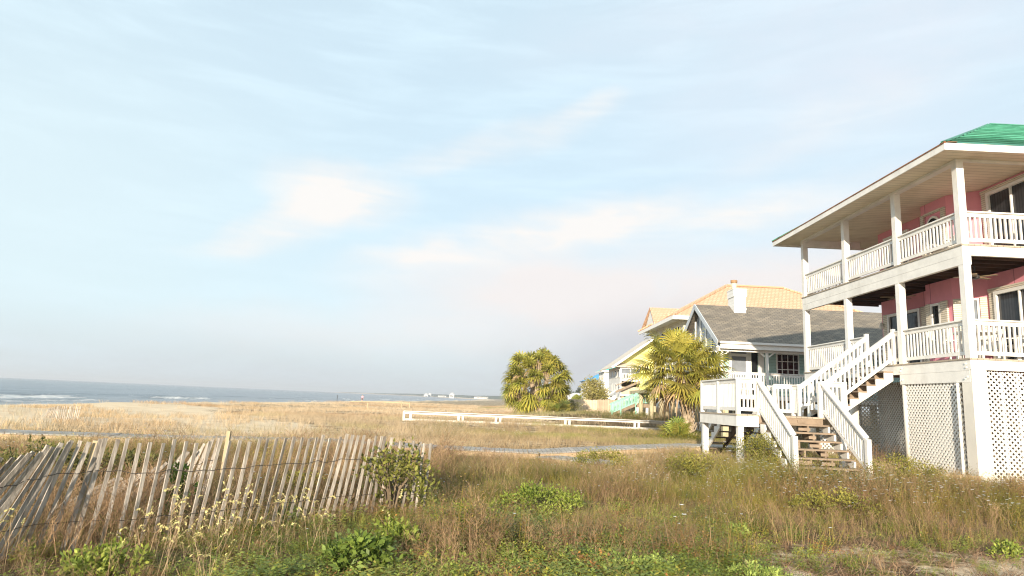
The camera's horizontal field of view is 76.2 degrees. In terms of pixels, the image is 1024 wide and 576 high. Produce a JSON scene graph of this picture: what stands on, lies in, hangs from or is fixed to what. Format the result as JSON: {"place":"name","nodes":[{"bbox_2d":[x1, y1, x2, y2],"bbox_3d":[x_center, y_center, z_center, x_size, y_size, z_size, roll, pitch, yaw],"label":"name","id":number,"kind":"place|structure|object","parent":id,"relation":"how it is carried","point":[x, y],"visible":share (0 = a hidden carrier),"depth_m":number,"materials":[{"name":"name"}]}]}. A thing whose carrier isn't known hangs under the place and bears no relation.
{"place":"outdoors","nodes":[
{"label":"outdoors","id":0,"kind":"place"},
{"bbox_2d":[0,377,475,404],"bbox_3d":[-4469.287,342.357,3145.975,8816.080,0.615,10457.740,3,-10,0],"label":"sea","id":1,"kind":"structure","parent":0,"point":[13,391],"depth_m":236.22,"materials":[{"name":"liquid"}]},
{"bbox_2d":[0,392,1023,575],"bbox_3d":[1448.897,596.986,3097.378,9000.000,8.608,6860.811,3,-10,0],"label":"ground","id":2,"kind":"structure","parent":0,"point":[169,407],"depth_m":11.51,"materials":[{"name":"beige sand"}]},
{"bbox_2d":[0,435,118,485],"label":"leafy shrub","id":3,"kind":"object","parent":2,"relation":"on","point":[15,455],"visible":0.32,"depth_m":10.05,"materials":[{"name":"green plant"}]},
{"bbox_2d":[45,406,80,419],"bbox_3d":[-18.166,5.035,26.331,1.925,0.626,0.128,-1,-10,19],"label":"fence","id":4,"kind":"object","parent":2,"relation":"on","point":[56,410],"visible":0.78,"depth_m":26.26,"materials":[{"name":"wood"}]},
{"bbox_2d":[51,537,154,575],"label":"weed clump","id":5,"kind":"object","parent":2,"relation":"on","point":[77,561],"visible":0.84,"depth_m":5.50,"materials":[{"name":"green plant"}]},
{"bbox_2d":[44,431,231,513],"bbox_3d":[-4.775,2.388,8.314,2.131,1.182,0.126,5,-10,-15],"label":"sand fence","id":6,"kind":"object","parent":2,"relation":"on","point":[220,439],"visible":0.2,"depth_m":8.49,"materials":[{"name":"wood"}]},
{"bbox_2d":[114,448,195,476],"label":"leafy shrub","id":7,"kind":"object","parent":2,"relation":"on","point":[133,452],"visible":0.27,"depth_m":10.47,"materials":[{"name":"green plant"}]},
{"bbox_2d":[158,461,198,525],"bbox_3d":[-3.938,2.429,7.597,0.420,0.849,0.445,-1,-10,22],"label":"leafy shrub","id":8,"kind":"object","parent":2,"relation":"on","point":[184,473],"visible":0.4,"depth_m":7.61,"materials":[{"name":"green plant"}]},
{"bbox_2d":[0,399,392,433],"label":"beach tufts","id":9,"kind":"object","parent":2,"relation":"on","point":[105,412],"visible":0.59,"depth_m":30.39,"materials":[{"name":"beige plant"}]},
{"bbox_2d":[0,469,406,575],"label":"seed head weeds","id":10,"kind":"object","parent":2,"relation":"on","point":[185,523],"visible":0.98,"depth_m":6.11,"materials":[{"name":"beige plant"}]},
{"bbox_2d":[0,434,431,560],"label":"sand fence","id":11,"kind":"object","parent":2,"relation":"on","point":[21,461],"visible":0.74,"depth_m":6.86,"materials":[{"name":"wood"}]},
{"bbox_2d":[258,468,340,500],"bbox_3d":[-3.192,2.966,9.748,1.295,0.563,0.858,3,-10,0],"label":"weed clump","id":12,"kind":"object","parent":2,"relation":"on","point":[297,475],"visible":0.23,"depth_m":9.78,"materials":[{"name":"brown plant"}]},
{"bbox_2d":[315,527,406,574],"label":"weed clump","id":13,"kind":"object","parent":2,"relation":"on","point":[363,547],"visible":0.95,"depth_m":6.13,"materials":[{"name":"green plant"}]},
{"bbox_2d":[351,401,409,407],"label":"beach barrier","id":14,"kind":"object","parent":2,"relation":"on","point":[384,402],"visible":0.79,"depth_m":88.33,"materials":[{"name":"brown wood"}]},
{"bbox_2d":[0,429,770,458],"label":"boardwalk","id":15,"kind":"structure","parent":2,"relation":"on","point":[564,451],"depth_m":20.37,"materials":[{"name":"grey wood"}]},
{"bbox_2d":[351,437,445,515],"bbox_3d":[-1.622,2.672,9.258,1.402,1.146,1.134,3,-10,0],"label":"leafy shrub","id":16,"kind":"object","parent":2,"relation":"on","point":[388,478],"visible":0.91,"depth_m":9.10,"materials":[{"name":"green plant"}]},
{"bbox_2d":[373,516,434,554],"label":"weed clump","id":17,"kind":"object","parent":2,"relation":"on","point":[395,527],"visible":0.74,"depth_m":7.07,"materials":[{"name":"green plant"}]},
{"bbox_2d":[36,400,879,438],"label":"sea oats","id":18,"kind":"object","parent":2,"relation":"on","point":[386,410],"visible":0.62,"depth_m":57.38,"materials":[{"name":"beige plant"}]},
{"bbox_2d":[430,497,505,531],"bbox_3d":[-0.529,2.861,8.054,1.018,0.490,0.746,3,-10,0],"label":"weed clump","id":19,"kind":"object","parent":2,"relation":"on","point":[434,515],"visible":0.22,"depth_m":8.07,"materials":[{"name":"green plant"}]},
{"bbox_2d":[189,498,765,575],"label":"broad leaved weeds","id":20,"kind":"object","parent":2,"relation":"on","point":[304,565],"visible":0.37,"depth_m":6.15,"materials":[{"name":"green plant"}]},
{"bbox_2d":[0,423,1023,565],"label":"scrub","id":21,"kind":"object","parent":2,"relation":"on","point":[542,475],"visible":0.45,"depth_m":10.25,"materials":[{"name":"brown plant"}]},
{"bbox_2d":[0,470,1023,575],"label":"leafy ground cover","id":22,"kind":"object","parent":2,"relation":"on","point":[700,570],"visible":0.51,"depth_m":6.97,"materials":[{"name":"green plant"}]},
{"bbox_2d":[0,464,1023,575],"bbox_3d":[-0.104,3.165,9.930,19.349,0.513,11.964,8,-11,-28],"label":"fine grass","id":23,"kind":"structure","parent":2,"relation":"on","point":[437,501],"depth_m":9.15,"materials":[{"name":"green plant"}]},
{"bbox_2d":[0,476,1023,575],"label":"plant litter","id":24,"kind":"object","parent":2,"relation":"on","point":[834,569],"visible":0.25,"depth_m":7.59,"materials":[{"name":"brown plant"}]},
{"bbox_2d":[7,425,1023,552],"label":"flowering weeds","id":25,"kind":"object","parent":2,"relation":"on","point":[907,490],"visible":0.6,"depth_m":11.51,"materials":[{"name":"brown plant"}]},
{"bbox_2d":[485,478,585,517],"bbox_3d":[0.344,3.074,9.532,1.505,0.616,0.888,3,-10,0],"label":"weed clump","id":26,"kind":"object","parent":2,"relation":"on","point":[528,490],"visible":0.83,"depth_m":9.41,"materials":[{"name":"green plant"}]},
{"bbox_2d":[499,347,574,413],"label":"palm clump","id":27,"kind":"object","parent":2,"relation":"on","point":[546,365],"visible":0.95,"depth_m":58.12,"materials":[{"name":"leaf"},{"name":"bark"}]},
{"bbox_2d":[544,401,564,411],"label":"palmetto","id":28,"kind":"object","parent":2,"relation":"on","point":[553,406],"visible":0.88,"depth_m":54.96,"materials":[{"name":"green plant"}]},
{"bbox_2d":[402,411,720,430],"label":"rail fence","id":29,"kind":"object","parent":2,"relation":"on","point":[565,419],"visible":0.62,"depth_m":42.87,"materials":[{"name":"white paint"}]},
{"bbox_2d":[558,399,575,412],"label":"palmetto","id":30,"kind":"object","parent":2,"relation":"on","point":[565,404],"visible":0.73,"depth_m":56.85,"materials":[{"name":"green plant"}]},
{"bbox_2d":[563,400,582,410],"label":"rounded bush","id":31,"kind":"object","parent":2,"relation":"on","point":[574,405],"visible":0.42,"depth_m":62.91,"materials":[{"name":"green plant"}]},
{"bbox_2d":[567,393,581,404],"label":"white bungalow","id":32,"kind":"object","parent":2,"relation":"on","point":[571,396],"visible":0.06,"depth_m":238.89,"materials":[{"name":"white"}]},
{"bbox_2d":[570,394,581,402],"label":"rounded bush","id":33,"kind":"object","parent":2,"relation":"on","point":[576,396],"visible":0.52,"depth_m":78.85,"materials":[{"name":"green plant"}]},
{"bbox_2d":[535,455,623,465],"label":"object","id":34,"kind":"structure","parent":2,"relation":"on","point":[558,457],"depth_m":18.95,"materials":[{"name":"wood"}]},
{"bbox_2d":[578,374,611,408],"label":"rounded bush","id":35,"kind":"object","parent":2,"relation":"on","point":[593,392],"visible":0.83,"depth_m":76.52,"materials":[{"name":"green plant"}]},
{"bbox_2d":[569,399,625,413],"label":"board fence","id":36,"kind":"object","parent":2,"relation":"on","point":[603,405],"visible":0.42,"depth_m":71.07,"materials":[{"name":"brown wood"}]},
{"bbox_2d":[180,419,1021,527],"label":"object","id":37,"kind":"object","parent":2,"relation":"on","point":[516,434],"visible":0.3,"depth_m":25.95,"materials":[{"name":"green plant"}]},
{"bbox_2d":[571,445,633,468],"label":"weed clump","id":38,"kind":"object","parent":2,"relation":"on","point":[595,454],"visible":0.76,"depth_m":15.69,"materials":[{"name":"green plant"}]},
{"bbox_2d":[580,374,637,403],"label":"blue roof house","id":39,"kind":"structure","parent":2,"relation":"on","point":[595,376],"depth_m":171.12,"materials":[{"name":"metal"}]},
{"bbox_2d":[349,392,878,415],"bbox_3d":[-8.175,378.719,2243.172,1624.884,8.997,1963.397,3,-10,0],"label":"woodland","id":40,"kind":"object","parent":2,"relation":"on","point":[489,397],"visible":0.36,"depth_m":2070.87,"materials":[{"name":"green plant"}]},
{"bbox_2d":[595,367,649,409],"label":"turquoise roof house","id":41,"kind":"structure","parent":2,"relation":"on","point":[604,374],"depth_m":123.86,"materials":[{"name":"paint"}]},
{"bbox_2d":[596,550,676,575],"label":"weed clump","id":42,"kind":"object","parent":2,"relation":"on","point":[653,556],"visible":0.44,"depth_m":6.33,"materials":[{"name":"green plant"}]},
{"bbox_2d":[600,337,676,412],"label":"gabled house","id":43,"kind":"structure","parent":2,"relation":"on","point":[620,385],"depth_m":95.53,"materials":[{"name":"beige"}]},
{"bbox_2d":[556,408,734,441],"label":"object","id":44,"kind":"object","parent":2,"relation":"on","point":[633,415],"visible":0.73,"depth_m":47.28,"materials":[{"name":"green plant"}]},
{"bbox_2d":[657,416,700,440],"bbox_3d":[7.863,6.896,30.453,2.388,1.814,2.433,3,-10,0],"label":"palmetto","id":45,"kind":"object","parent":2,"relation":"on","point":[676,427],"visible":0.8,"depth_m":30.34,"materials":[{"name":"green plant"}]},
{"bbox_2d":[625,327,737,435],"bbox_3d":[8.418,4.801,33.264,5.381,6.029,5.510,3,-10,0],"label":"palm tree","id":46,"kind":"object","parent":2,"relation":"on","point":[682,388],"visible":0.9,"depth_m":32.67,"materials":[{"name":"green plant"}]},
{"bbox_2d":[656,450,732,482],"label":"weed clump","id":47,"kind":"object","parent":2,"relation":"on","point":[692,467],"visible":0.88,"depth_m":13.73,"materials":[{"name":"green plant"}]},
{"bbox_2d":[609,284,861,421],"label":"tiled house","id":48,"kind":"structure","parent":2,"relation":"on","point":[658,320],"depth_m":52.30,"materials":[{"name":"ceramic"}]},
{"bbox_2d":[724,521,751,537],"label":"weed clump","id":49,"kind":"object","parent":2,"relation":"on","point":[743,533],"visible":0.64,"depth_m":8.62,"materials":[{"name":"green plant"}]},
{"bbox_2d":[726,559,792,575],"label":"weed clump","id":50,"kind":"object","parent":2,"relation":"on","point":[768,571],"visible":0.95,"depth_m":6.43,"materials":[{"name":"green plant"}]},
{"bbox_2d":[729,430,800,470],"bbox_3d":[6.009,3.906,15.617,1.639,1.042,1.384,10,-12,-35],"label":"weed clump","id":51,"kind":"object","parent":2,"relation":"on","point":[755,444],"visible":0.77,"depth_m":15.56,"materials":[{"name":"green plant"}]},
{"bbox_2d":[684,280,899,441],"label":"cottage","id":52,"kind":"structure","parent":2,"relation":"on","point":[765,345],"depth_m":36.94,"materials":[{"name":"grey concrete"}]},
{"bbox_2d":[728,351,749,394],"bbox_3d":[12.788,4.687,36.803,1.140,2.650,0.072,3,-10,0],"label":"door","id":53,"kind":"structure","parent":52,"relation":"in","point":[741,364],"depth_m":36.84,"materials":[{"name":"white glass"}]},
{"bbox_2d":[776,354,799,377],"bbox_3d":[15.584,4.393,36.911,1.300,1.350,0.048,3,-10,0],"label":"window","id":54,"kind":"structure","parent":52,"relation":"in","point":[785,363],"depth_m":36.92,"materials":[{"name":"clear"}]},
{"bbox_2d":[784,485,884,521],"bbox_3d":[5.054,3.377,10.319,1.462,0.595,0.892,3,-10,0],"label":"weed clump","id":55,"kind":"object","parent":2,"relation":"on","point":[841,497],"visible":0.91,"depth_m":10.19,"materials":[{"name":"green plant"}]},
{"bbox_2d":[699,123,1023,482],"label":"beach house","id":56,"kind":"structure","parent":2,"relation":"on","point":[967,410],"depth_m":17.45,"materials":[{"name":"pink painted siding"},{"name":"white painted wood"},{"name":"dark glass"}]},
{"bbox_2d":[883,229,910,268],"bbox_3d":[12.955,-0.910,21.972,0.078,1.850,1.400,3,-10,0],"label":"sliding door","id":57,"kind":"structure","parent":56,"relation":"in","point":[907,230],"depth_m":21.71,"materials":[{"name":"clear glass"}]},
{"bbox_2d":[887,308,923,364],"bbox_3d":[12.839,1.729,21.343,0.078,1.930,1.750,3,-10,0],"label":"sliding door","id":58,"kind":"structure","parent":56,"relation":"in","point":[914,315],"depth_m":21.11,"materials":[{"name":"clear glass"}]},
{"bbox_2d":[925,216,939,254],"bbox_3d":[12.422,-1.448,19.235,0.037,1.380,0.720,3,-10,0],"label":"window","id":59,"kind":"structure","parent":56,"relation":"in","point":[932,218],"depth_m":19.27,"materials":[{"name":"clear glass"}]},
{"bbox_2d":[930,302,940,354],"bbox_3d":[12.298,1.196,18.904,0.048,1.510,0.440,3,-10,0],"label":"window","id":60,"kind":"structure","parent":56,"relation":"in","point":[935,313],"depth_m":18.98,"materials":[{"name":"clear glass"}]},
{"bbox_2d":[922,328,953,361],"bbox_3d":[11.499,1.558,17.640,0.710,1.044,0.830,-3,-11,29],"label":"porch chair","id":61,"kind":"object","parent":56,"relation":"on","point":[939,343],"visible":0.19,"depth_m":17.43,"materials":[{"name":"white paint"}]},
{"bbox_2d":[926,231,968,254],"bbox_3d":[12.110,-1.128,18.106,0.830,1.044,0.710,4,-10,-10],"label":"porch chair","id":62,"kind":"object","parent":56,"relation":"on","point":[946,242],"visible":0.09,"depth_m":18.25,"materials":[{"name":"white paint"}]},
{"bbox_2d":[953,330,999,358],"bbox_3d":[11.533,1.462,16.219,0.960,0.726,0.960,3,-10,0],"label":"porch table","id":63,"kind":"object","parent":56,"relation":"on","point":[980,356],"visible":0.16,"depth_m":16.10,"materials":[{"name":"white paint"}]},
{"bbox_2d":[973,298,980,347],"bbox_3d":[12.623,1.043,17.920,0.400,1.510,0.048,-7,-13,43],"label":"window","id":64,"kind":"structure","parent":56,"relation":"in","point":[976,300],"depth_m":17.89,"materials":[{"name":"white glass"}]},
{"bbox_2d":[957,327,1002,358],"bbox_3d":[12.345,1.513,17.161,0.830,1.044,0.710,5,-10,-15],"label":"porch chair","id":65,"kind":"object","parent":56,"relation":"on","point":[986,338],"visible":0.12,"depth_m":17.09,"materials":[{"name":"white paint"}]},
{"bbox_2d":[985,177,1023,245],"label":"sliding door","id":66,"kind":"structure","parent":56,"relation":"in","point":[1008,198],"depth_m":17.23,"materials":[{"name":"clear glass"}]},
{"bbox_2d":[993,285,1023,359],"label":"sliding door","id":67,"kind":"structure","parent":56,"relation":"in","point":[1008,303],"depth_m":16.97,"materials":[{"name":"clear glass"}]},
{"bbox_2d":[1001,335,1023,359],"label":"porch chair","id":68,"kind":"object","parent":56,"relation":"on","point":[1018,350],"visible":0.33,"depth_m":15.76,"materials":[{"name":"white paint"}]},
{"bbox_2d":[806,440,954,468],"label":"dead weeds under porch","id":69,"kind":"object","parent":2,"relation":"on","point":[882,451],"visible":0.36,"depth_m":19.27,"materials":[{"name":"brown plant"}]},
{"bbox_2d":[861,452,948,482],"bbox_3d":[8.179,3.781,13.580,1.588,0.761,1.342,-4,-12,35],"label":"weed clump","id":70,"kind":"object","parent":2,"relation":"on","point":[910,463],"visible":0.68,"depth_m":13.54,"materials":[{"name":"green plant"}]},
{"bbox_2d":[985,538,1023,560],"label":"weed clump","id":71,"kind":"object","parent":2,"relation":"on","point":[1012,551],"visible":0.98,"depth_m":7.89,"materials":[{"name":"green plant"}]},
{"bbox_2d":[0,419,1023,575],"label":"dry grass","id":72,"kind":"structure","parent":0,"point":[913,523],"depth_m":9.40,"materials":[{"name":"beige plant"}]},
{"bbox_2d":[0,0,1023,413],"label":"sky","id":73,"kind":"structure","parent":0,"point":[363,196],"materials":[{"name":"blue"}]}
]}

